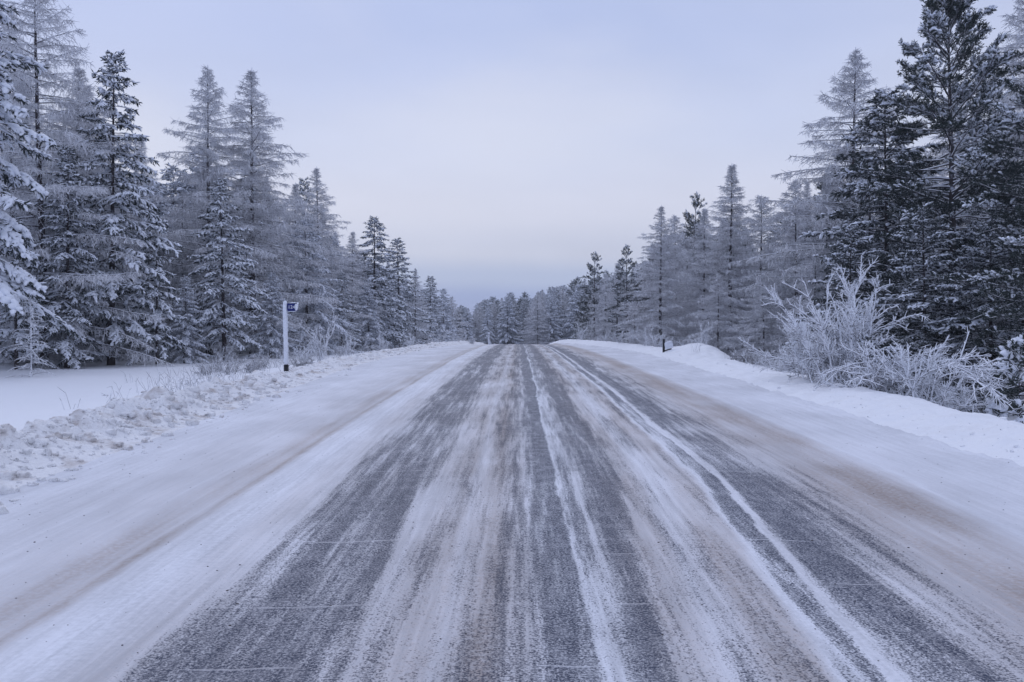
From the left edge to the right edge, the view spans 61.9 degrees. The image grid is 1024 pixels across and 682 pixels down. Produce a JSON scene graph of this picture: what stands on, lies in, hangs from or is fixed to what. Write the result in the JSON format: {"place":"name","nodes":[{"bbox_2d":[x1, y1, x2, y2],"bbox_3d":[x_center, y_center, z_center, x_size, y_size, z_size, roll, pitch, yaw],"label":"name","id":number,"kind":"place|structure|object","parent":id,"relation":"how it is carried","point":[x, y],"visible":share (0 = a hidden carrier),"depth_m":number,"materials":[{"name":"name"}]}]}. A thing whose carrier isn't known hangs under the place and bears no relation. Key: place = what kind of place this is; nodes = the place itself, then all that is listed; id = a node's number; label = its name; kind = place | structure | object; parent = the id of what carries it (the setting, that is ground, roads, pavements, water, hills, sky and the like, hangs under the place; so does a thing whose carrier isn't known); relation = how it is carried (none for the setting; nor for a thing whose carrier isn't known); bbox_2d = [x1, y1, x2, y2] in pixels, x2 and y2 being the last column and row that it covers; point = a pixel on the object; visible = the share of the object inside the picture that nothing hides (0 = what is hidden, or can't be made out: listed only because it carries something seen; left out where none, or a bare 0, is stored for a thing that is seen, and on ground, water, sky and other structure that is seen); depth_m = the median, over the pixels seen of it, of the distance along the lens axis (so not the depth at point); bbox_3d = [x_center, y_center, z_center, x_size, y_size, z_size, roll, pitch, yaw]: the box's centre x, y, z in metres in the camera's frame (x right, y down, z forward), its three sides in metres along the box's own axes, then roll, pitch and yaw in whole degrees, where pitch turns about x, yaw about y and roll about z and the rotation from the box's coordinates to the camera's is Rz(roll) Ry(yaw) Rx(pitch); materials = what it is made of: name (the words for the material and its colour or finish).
{"place":"outdoors","nodes":[
{"label":"outdoors","id":0,"kind":"place"},
{"bbox_2d":[0,350,372,430],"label":"snow field","id":1,"kind":"structure","parent":0,"point":[24,400],"depth_m":27.11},
{"bbox_2d":[0,221,59,369],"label":"spruce tree","id":2,"kind":"object","parent":1,"relation":"on","point":[17,323],"visible":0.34,"depth_m":35.95,"materials":[{"name":"grey plant"}]},
{"bbox_2d":[4,297,55,377],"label":"larch sapling","id":3,"kind":"object","parent":1,"relation":"on","point":[31,333],"visible":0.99,"depth_m":31.08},
{"bbox_2d":[0,2,78,338],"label":"spruce tree","id":4,"kind":"object","parent":1,"relation":"on","point":[17,242],"visible":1,"depth_m":31.25,"materials":[{"name":"white plant"}]},
{"bbox_2d":[0,209,102,366],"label":"larch tree","id":5,"kind":"object","parent":1,"relation":"on","point":[52,338],"visible":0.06,"depth_m":40.10,"materials":[{"name":"grey plant"}]},
{"bbox_2d":[0,5,104,362],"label":"larch tree","id":6,"kind":"object","parent":1,"relation":"on","point":[17,163],"visible":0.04,"depth_m":42.25,"materials":[{"name":"grey plant"}]},
{"bbox_2d":[4,145,120,368],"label":"spruce tree","id":7,"kind":"object","parent":1,"relation":"on","point":[68,349],"visible":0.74,"depth_m":37.76,"materials":[{"name":"white plant"}]},
{"bbox_2d":[0,0,174,368],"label":"larch tree","id":8,"kind":"object","parent":1,"relation":"on","point":[29,87],"visible":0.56,"depth_m":38.50,"materials":[{"name":"grey plant"}]},
{"bbox_2d":[0,66,184,359],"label":"larch tree","id":9,"kind":"object","parent":1,"relation":"on","point":[77,124],"visible":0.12,"depth_m":44.65,"materials":[{"name":"grey plant"}]},
{"bbox_2d":[0,82,198,362],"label":"larch tree","id":10,"kind":"object","parent":1,"relation":"on","point":[156,198],"visible":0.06,"depth_m":45.96,"materials":[{"name":"grey plant"}]},
{"bbox_2d":[52,121,166,360],"bbox_3d":[-23.186,-5.271,47.565,8.417,14.128,7.605,0,1,16],"label":"larch tree","id":11,"kind":"object","parent":1,"relation":"on","point":[117,210],"visible":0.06,"depth_m":47.29,"materials":[{"name":"grey plant"}]},
{"bbox_2d":[44,49,183,365],"bbox_3d":[-18.971,-6.055,40.095,6.282,15.444,6.042,0,0,21],"label":"spruce tree","id":12,"kind":"object","parent":1,"relation":"on","point":[112,226],"visible":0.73,"depth_m":39.85,"materials":[{"name":"white plant"}]},
{"bbox_2d":[89,224,172,360],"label":"spruce tree","id":13,"kind":"object","parent":1,"relation":"on","point":[140,277],"visible":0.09,"depth_m":46.89,"materials":[{"name":"grey plant"}]},
{"bbox_2d":[121,141,173,242],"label":"larch tree","id":14,"kind":"object","parent":1,"relation":"on","point":[142,147],"visible":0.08,"depth_m":61.64,"materials":[{"name":"grey plant"}]},
{"bbox_2d":[117,215,191,364],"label":"spruce tree","id":15,"kind":"object","parent":1,"relation":"on","point":[156,327],"visible":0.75,"depth_m":40.82,"materials":[{"name":"grey plant"}]},
{"bbox_2d":[128,183,184,311],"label":"spruce tree","id":16,"kind":"object","parent":1,"relation":"on","point":[160,204],"visible":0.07,"depth_m":58.33,"materials":[{"name":"grey plant"}]},
{"bbox_2d":[150,163,197,276],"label":"spruce tree","id":17,"kind":"object","parent":1,"relation":"on","point":[176,186],"visible":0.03,"depth_m":68.77,"materials":[{"name":"grey plant"}]},
{"bbox_2d":[143,192,227,352],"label":"larch tree","id":18,"kind":"object","parent":1,"relation":"on","point":[182,202],"visible":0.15,"depth_m":54.19,"materials":[{"name":"grey plant"}]},
{"bbox_2d":[159,275,216,363],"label":"spruce tree","id":19,"kind":"object","parent":1,"relation":"on","point":[186,341],"visible":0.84,"depth_m":43.00,"materials":[{"name":"grey plant"}]},
{"bbox_2d":[161,165,261,355],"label":"larch tree","id":20,"kind":"object","parent":1,"relation":"on","point":[195,204],"visible":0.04,"depth_m":58.07,"materials":[{"name":"grey plant"}]},
{"bbox_2d":[166,146,271,281],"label":"spruce tree","id":21,"kind":"object","parent":1,"relation":"on","point":[186,187],"visible":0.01,"depth_m":69.17,"materials":[{"name":"grey plant"}]},
{"bbox_2d":[201,357,246,375],"bbox_3d":[-9.393,0.835,27.807,1.504,0.769,1.165,0,1,0],"label":"frosted shrub","id":22,"kind":"object","parent":1,"relation":"on","point":[229,369],"visible":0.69,"depth_m":28.01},
{"bbox_2d":[180,177,270,361],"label":"spruce tree","id":23,"kind":"object","parent":1,"relation":"on","point":[210,315],"visible":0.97,"depth_m":44.81,"materials":[{"name":"white plant"}]},
{"bbox_2d":[142,66,309,359],"bbox_3d":[-18.483,-7.548,51.808,11.864,18.278,11.203,1,1,43],"label":"larch tree","id":24,"kind":"object","parent":1,"relation":"on","point":[179,235],"visible":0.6,"depth_m":51.36,"materials":[{"name":"grey plant"}]},
{"bbox_2d":[160,69,342,355],"bbox_3d":[-16.609,-7.967,53.872,11.779,18.816,13.473,0,1,-11],"label":"larch tree","id":25,"kind":"object","parent":1,"relation":"on","point":[252,179],"visible":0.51,"depth_m":53.82,"materials":[{"name":"grey plant"}]},
{"bbox_2d":[225,152,287,303],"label":"spruce tree","id":26,"kind":"object","parent":1,"relation":"on","point":[261,223],"visible":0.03,"depth_m":69.12,"materials":[{"name":"grey plant"}]},
{"bbox_2d":[235,273,302,358],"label":"spruce tree","id":27,"kind":"object","parent":1,"relation":"on","point":[272,331],"visible":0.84,"depth_m":49.89,"materials":[{"name":"grey plant"}]},
{"bbox_2d":[247,182,348,351],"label":"larch tree","id":28,"kind":"object","parent":1,"relation":"on","point":[294,187],"visible":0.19,"depth_m":63.65,"materials":[{"name":"grey plant"}]},
{"bbox_2d":[261,218,363,355],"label":"spruce tree","id":29,"kind":"object","parent":1,"relation":"on","point":[338,323],"visible":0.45,"depth_m":57.77,"materials":[{"name":"grey plant"}]},
{"bbox_2d":[288,176,344,344],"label":"spruce tree","id":30,"kind":"object","parent":1,"relation":"on","point":[301,189],"visible":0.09,"depth_m":71.80,"materials":[{"name":"grey plant"}]},
{"bbox_2d":[296,310,339,359],"bbox_3d":[-7.741,-0.158,33.996,0.914,2.197,2.075,1,1,44],"label":"frosted shrub","id":31,"kind":"object","parent":1,"relation":"on","point":[318,344],"visible":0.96,"depth_m":33.95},
{"bbox_2d":[275,168,373,348],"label":"larch tree","id":32,"kind":"object","parent":1,"relation":"on","point":[317,206],"visible":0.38,"depth_m":67.69,"materials":[{"name":"grey plant"}]},
{"bbox_2d":[321,235,363,348],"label":"spruce tree","id":33,"kind":"object","parent":1,"relation":"on","point":[334,242],"visible":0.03,"depth_m":81.27,"materials":[{"name":"grey plant"}]},
{"bbox_2d":[328,273,362,346],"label":"spruce tree","id":34,"kind":"object","parent":1,"relation":"on","point":[341,306],"visible":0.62,"depth_m":66.05,"materials":[{"name":"grey plant"}]},
{"bbox_2d":[330,232,390,349],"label":"conifer tree","id":35,"kind":"object","parent":1,"relation":"on","point":[353,245],"visible":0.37,"depth_m":77.83,"materials":[{"name":"grey plant"}]},
{"bbox_2d":[343,279,388,350],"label":"spruce tree","id":36,"kind":"object","parent":1,"relation":"on","point":[369,322],"visible":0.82,"depth_m":73.82,"materials":[{"name":"grey plant"}]},
{"bbox_2d":[346,215,409,343],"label":"spruce tree","id":37,"kind":"object","parent":1,"relation":"on","point":[371,275],"visible":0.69,"depth_m":79.86,"materials":[{"name":"grey plant"}]},
{"bbox_2d":[377,238,433,347],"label":"spruce tree","id":38,"kind":"object","parent":1,"relation":"on","point":[398,286],"visible":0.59,"depth_m":89.60,"materials":[{"name":"grey plant"}]},
{"bbox_2d":[392,268,442,348],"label":"larch tree","id":39,"kind":"object","parent":1,"relation":"on","point":[415,332],"visible":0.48,"depth_m":99.08,"materials":[{"name":"grey plant"}]},
{"bbox_2d":[411,276,451,342],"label":"spruce tree","id":40,"kind":"object","parent":1,"relation":"on","point":[430,296],"visible":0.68,"depth_m":107.81,"materials":[{"name":"grey plant"}]},
{"bbox_2d":[423,289,460,341],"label":"spruce tree","id":41,"kind":"object","parent":1,"relation":"on","point":[442,323],"visible":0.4,"depth_m":117.59,"materials":[{"name":"grey plant"}]},
{"bbox_2d":[441,296,469,340],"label":"larch tree","id":42,"kind":"object","parent":1,"relation":"on","point":[456,319],"visible":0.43,"depth_m":129.91,"materials":[{"name":"grey plant"}]},
{"bbox_2d":[457,307,477,340],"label":"spruce tree","id":43,"kind":"object","parent":1,"relation":"on","point":[469,330],"visible":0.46,"depth_m":168.83,"materials":[{"name":"grey plant"}]},
{"bbox_2d":[465,309,486,341],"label":"larch tree","id":44,"kind":"object","parent":1,"relation":"on","point":[476,327],"visible":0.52,"depth_m":173.63,"materials":[{"name":"grey plant"}]},
{"bbox_2d":[478,307,497,343],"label":"spruce tree","id":45,"kind":"object","parent":1,"relation":"on","point":[485,324],"visible":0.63,"depth_m":169.15,"materials":[{"name":"grey plant"}]},
{"bbox_2d":[491,296,526,343],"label":"spruce tree","id":46,"kind":"object","parent":1,"relation":"on","point":[503,325],"visible":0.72,"depth_m":171.32,"materials":[{"name":"grey plant"}]},
{"bbox_2d":[0,340,483,487],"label":"snow berm","id":47,"kind":"structure","parent":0,"point":[69,460],"depth_m":11.70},
{"bbox_2d":[0,343,444,513],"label":"snow clods","id":48,"kind":"object","parent":47,"relation":"on","point":[41,442],"visible":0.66,"depth_m":11.48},
{"bbox_2d":[283,300,298,370],"bbox_3d":[-6.386,-0.069,24.642,0.472,2.225,0.149,0,1,5],"label":"kilometre post","id":49,"kind":"object","parent":47,"relation":"on","point":[290,307],"visible":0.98,"depth_m":24.60,"materials":[{"name":"metal"}]},
{"bbox_2d":[59,331,876,409],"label":"grass","id":50,"kind":"structure","parent":0,"point":[214,374],"depth_m":23.54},
{"bbox_2d":[0,343,1023,681],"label":"road","id":51,"kind":"structure","parent":0,"point":[818,513],"depth_m":6.15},
{"bbox_2d":[2,353,1019,664],"bbox_3d":[0.799,0.948,24.503,10.799,0.508,40.988,0,1,0],"label":"grit","id":52,"kind":"object","parent":51,"relation":"on","point":[506,529],"visible":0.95,"depth_m":6.12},
{"bbox_2d":[0,0,1023,323],"label":"sky","id":53,"kind":"structure","parent":0,"point":[507,144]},
{"bbox_2d":[550,339,1023,466],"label":"snow bank","id":54,"kind":"structure","parent":0,"point":[938,422],"depth_m":13.91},
{"bbox_2d":[517,296,545,343],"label":"larch tree","id":55,"kind":"object","parent":54,"relation":"on","point":[530,314],"visible":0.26,"depth_m":172.97,"materials":[{"name":"grey plant"}]},
{"bbox_2d":[514,292,556,343],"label":"larch tree","id":56,"kind":"object","parent":54,"relation":"on","point":[540,325],"visible":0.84,"depth_m":164.70,"materials":[{"name":"grey plant"}]},
{"bbox_2d":[573,251,613,340],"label":"pine tree","id":57,"kind":"object","parent":54,"relation":"on","point":[592,268],"visible":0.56,"depth_m":85.91,"materials":[{"name":"grey plant"}]},
{"bbox_2d":[612,301,651,345],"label":"larch tree","id":58,"kind":"object","parent":54,"relation":"on","point":[635,327],"visible":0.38,"depth_m":57.84,"materials":[{"name":"grey plant"}]},
{"bbox_2d":[614,205,713,345],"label":"larch tree","id":59,"kind":"object","parent":54,"relation":"on","point":[660,282],"visible":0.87,"depth_m":50.74,"materials":[{"name":"grey plant"}]},
{"bbox_2d":[688,322,717,343],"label":"frosted shrub","id":60,"kind":"object","parent":54,"relation":"on","point":[703,335],"visible":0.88,"depth_m":36.90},
{"bbox_2d":[759,344,805,374],"bbox_3d":[7.223,0.482,22.459,1.595,0.936,2.098,0,1,0],"label":"frosted bush","id":61,"kind":"object","parent":54,"relation":"on","point":[785,357],"visible":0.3,"depth_m":22.51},
{"bbox_2d":[773,310,863,378],"bbox_3d":[6.997,0.111,19.174,2.085,1.680,1.684,1,1,33],"label":"frosted bush","id":62,"kind":"object","parent":54,"relation":"on","point":[802,346],"visible":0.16,"depth_m":19.31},
{"bbox_2d":[616,346,1023,456],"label":"snow crumbs","id":63,"kind":"object","parent":54,"relation":"on","point":[1004,418],"visible":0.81,"depth_m":11.79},
{"bbox_2d":[738,251,930,387],"bbox_3d":[6.910,-0.429,18.596,3.318,2.998,4.696,0,1,0],"label":"frosted bush","id":64,"kind":"object","parent":54,"relation":"on","point":[827,347],"visible":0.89,"depth_m":18.20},
{"bbox_2d":[851,332,878,387],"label":"pine tree","id":65,"kind":"object","parent":54,"relation":"on","point":[865,336],"visible":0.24,"depth_m":17.91,"materials":[{"name":"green plant"}]},
{"bbox_2d":[855,352,946,398],"bbox_3d":[7.668,0.702,17.091,1.423,1.099,2.344,-1,1,-34],"label":"frosted bush","id":66,"kind":"object","parent":54,"relation":"on","point":[926,383],"visible":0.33,"depth_m":16.40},
{"bbox_2d":[813,327,1019,409],"bbox_3d":[7.753,0.509,16.505,3.842,1.588,3.644,1,1,36],"label":"frosted bush","id":67,"kind":"object","parent":54,"relation":"on","point":[889,375],"visible":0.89,"depth_m":16.14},
{"bbox_2d":[922,375,991,412],"bbox_3d":[8.058,1.039,15.704,1.342,0.900,1.601,0,1,0],"label":"frosted bush","id":68,"kind":"object","parent":54,"relation":"on","point":[951,401],"visible":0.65,"depth_m":15.52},
{"bbox_2d":[976,332,1023,423],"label":"pine tree","id":69,"kind":"object","parent":54,"relation":"on","point":[1015,344],"visible":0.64,"depth_m":15.48,"materials":[{"name":"white plant"}]},
{"bbox_2d":[877,384,1023,420],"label":"ground","id":70,"kind":"structure","parent":0,"point":[1011,417],"depth_m":26.03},
{"bbox_2d":[529,298,564,343],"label":"spruce tree","id":71,"kind":"object","parent":70,"relation":"on","point":[555,329],"visible":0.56,"depth_m":166.32,"materials":[{"name":"grey plant"}]},
{"bbox_2d":[552,287,573,339],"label":"larch tree","id":72,"kind":"object","parent":70,"relation":"on","point":[564,305],"visible":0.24,"depth_m":178.70,"materials":[{"name":"grey plant"}]},
{"bbox_2d":[557,289,585,339],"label":"spruce tree","id":73,"kind":"object","parent":70,"relation":"on","point":[571,312],"visible":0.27,"depth_m":168.34,"materials":[{"name":"grey plant"}]},
{"bbox_2d":[570,294,591,338],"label":"pine tree","id":74,"kind":"object","parent":70,"relation":"on","point":[586,318],"visible":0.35,"depth_m":124.79,"materials":[{"name":"grey plant"}]},
{"bbox_2d":[580,273,623,340],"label":"larch tree","id":75,"kind":"object","parent":70,"relation":"on","point":[607,282],"visible":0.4,"depth_m":83.76,"materials":[{"name":"grey plant"}]},
{"bbox_2d":[589,263,635,342],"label":"larch tree","id":76,"kind":"object","parent":70,"relation":"on","point":[605,323],"visible":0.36,"depth_m":79.53,"materials":[{"name":"grey plant"}]},
{"bbox_2d":[604,244,645,341],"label":"pine tree","id":77,"kind":"object","parent":70,"relation":"on","point":[625,280],"visible":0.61,"depth_m":73.70,"materials":[{"name":"grey plant"}]},
{"bbox_2d":[608,262,658,341],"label":"conifer tree","id":78,"kind":"object","parent":70,"relation":"on","point":[646,298],"visible":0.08,"depth_m":75.26,"materials":[{"name":"grey plant"}]},
{"bbox_2d":[634,233,701,337],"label":"pine tree","id":79,"kind":"object","parent":70,"relation":"on","point":[657,253],"visible":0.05,"depth_m":66.68,"materials":[{"name":"grey plant"}]},
{"bbox_2d":[627,214,711,345],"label":"larch tree","id":80,"kind":"object","parent":70,"relation":"on","point":[676,228],"visible":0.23,"depth_m":59.51,"materials":[{"name":"grey plant"}]},
{"bbox_2d":[662,245,702,339],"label":"larch tree","id":81,"kind":"object","parent":70,"relation":"on","point":[687,248],"visible":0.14,"depth_m":59.91,"materials":[{"name":"grey plant"}]},
{"bbox_2d":[678,191,714,328],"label":"pine tree","id":82,"kind":"object","parent":70,"relation":"on","point":[696,204],"visible":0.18,"depth_m":71.63,"materials":[{"name":"grey plant"}]},
{"bbox_2d":[662,208,740,345],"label":"larch tree","id":83,"kind":"object","parent":70,"relation":"on","point":[700,244],"visible":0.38,"depth_m":55.84,"materials":[{"name":"grey plant"}]},
{"bbox_2d":[683,273,748,358],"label":"larch tree","id":84,"kind":"object","parent":70,"relation":"on","point":[710,313],"visible":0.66,"depth_m":44.73,"materials":[{"name":"grey plant"}]},
{"bbox_2d":[652,164,783,365],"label":"larch tree","id":85,"kind":"object","parent":70,"relation":"on","point":[730,241],"visible":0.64,"depth_m":49.55,"materials":[{"name":"grey plant"}]},
{"bbox_2d":[697,194,798,353],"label":"larch tree","id":86,"kind":"object","parent":70,"relation":"on","point":[766,211],"visible":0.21,"depth_m":52.53,"materials":[{"name":"grey plant"}]},
{"bbox_2d":[720,274,798,367],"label":"larch tree","id":87,"kind":"object","parent":70,"relation":"on","point":[763,313],"visible":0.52,"depth_m":40.81,"materials":[{"name":"grey plant"}]},
{"bbox_2d":[724,178,835,374],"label":"larch tree","id":88,"kind":"object","parent":70,"relation":"on","point":[791,233],"visible":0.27,"depth_m":44.76,"materials":[{"name":"grey plant"}]},
{"bbox_2d":[765,254,841,373],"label":"larch tree","id":89,"kind":"object","parent":70,"relation":"on","point":[815,273],"visible":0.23,"depth_m":37.79,"materials":[{"name":"grey plant"}]},
{"bbox_2d":[772,174,866,368],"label":"larch tree","id":90,"kind":"object","parent":70,"relation":"on","point":[824,192],"visible":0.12,"depth_m":42.45,"materials":[{"name":"grey plant"}]},
{"bbox_2d":[782,170,859,299],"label":"pine tree","id":91,"kind":"object","parent":70,"relation":"on","point":[819,186],"visible":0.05,"depth_m":46.58,"materials":[{"name":"grey plant"}]},
{"bbox_2d":[727,47,966,374],"bbox_3d":[16.469,-5.937,42.022,12.993,16.953,12.126,0,1,27],"label":"larch tree","id":92,"kind":"object","parent":70,"relation":"on","point":[854,88],"visible":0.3,"depth_m":41.69,"materials":[{"name":"grey plant"}]},
{"bbox_2d":[794,223,921,386],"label":"pine tree","id":93,"kind":"object","parent":70,"relation":"on","point":[843,259],"visible":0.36,"depth_m":30.56,"materials":[{"name":"grey plant"}]},
{"bbox_2d":[822,150,935,335],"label":"pine tree","id":94,"kind":"object","parent":70,"relation":"on","point":[859,200],"visible":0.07,"depth_m":37.76,"materials":[{"name":"grey plant"}]},
{"bbox_2d":[762,89,999,389],"bbox_3d":[14.688,-3.630,34.799,9.452,13.477,9.708,0,1,-4],"label":"pine tree","id":95,"kind":"object","parent":70,"relation":"on","point":[882,137],"visible":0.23,"depth_m":34.77,"materials":[{"name":"black plant"}]},
{"bbox_2d":[835,0,1023,387],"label":"pine tree","id":96,"kind":"object","parent":70,"relation":"on","point":[934,30],"visible":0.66,"depth_m":30.21,"materials":[{"name":"green plant"}]},
{"bbox_2d":[861,202,1014,408],"bbox_3d":[13.343,-0.900,27.678,5.662,7.329,5.115,0,1,-10],"label":"pine tree","id":97,"kind":"object","parent":70,"relation":"on","point":[933,258],"visible":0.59,"depth_m":27.61,"materials":[{"name":"green plant"}]},
{"bbox_2d":[875,102,1014,346],"bbox_3d":[22.316,-4.483,42.539,12.577,15.162,10.936,0,0,7],"label":"larch tree","id":98,"kind":"object","parent":70,"relation":"on","point":[943,150],"visible":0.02,"depth_m":42.57,"materials":[{"name":"grey plant"}]},
{"bbox_2d":[882,0,1023,343],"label":"larch tree","id":99,"kind":"object","parent":70,"relation":"on","point":[1018,36],"visible":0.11,"depth_m":35.33,"materials":[{"name":"grey plant"}]},
{"bbox_2d":[917,223,1023,411],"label":"pine tree","id":100,"kind":"object","parent":70,"relation":"on","point":[1000,258],"visible":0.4,"depth_m":26.80,"materials":[{"name":"grey plant"}]},
{"bbox_2d":[929,77,1023,410],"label":"pine tree","id":101,"kind":"object","parent":70,"relation":"on","point":[997,199],"visible":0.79,"depth_m":25.13,"materials":[{"name":"green plant"}]},
{"bbox_2d":[931,87,1021,346],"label":"pine tree","id":102,"kind":"object","parent":70,"relation":"on","point":[998,95],"visible":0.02,"depth_m":37.49,"materials":[{"name":"grey plant"}]},
{"bbox_2d":[982,236,1023,416],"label":"pine tree","id":103,"kind":"object","parent":70,"relation":"on","point":[1019,241],"visible":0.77,"depth_m":20.43,"materials":[{"name":"grey plant"}]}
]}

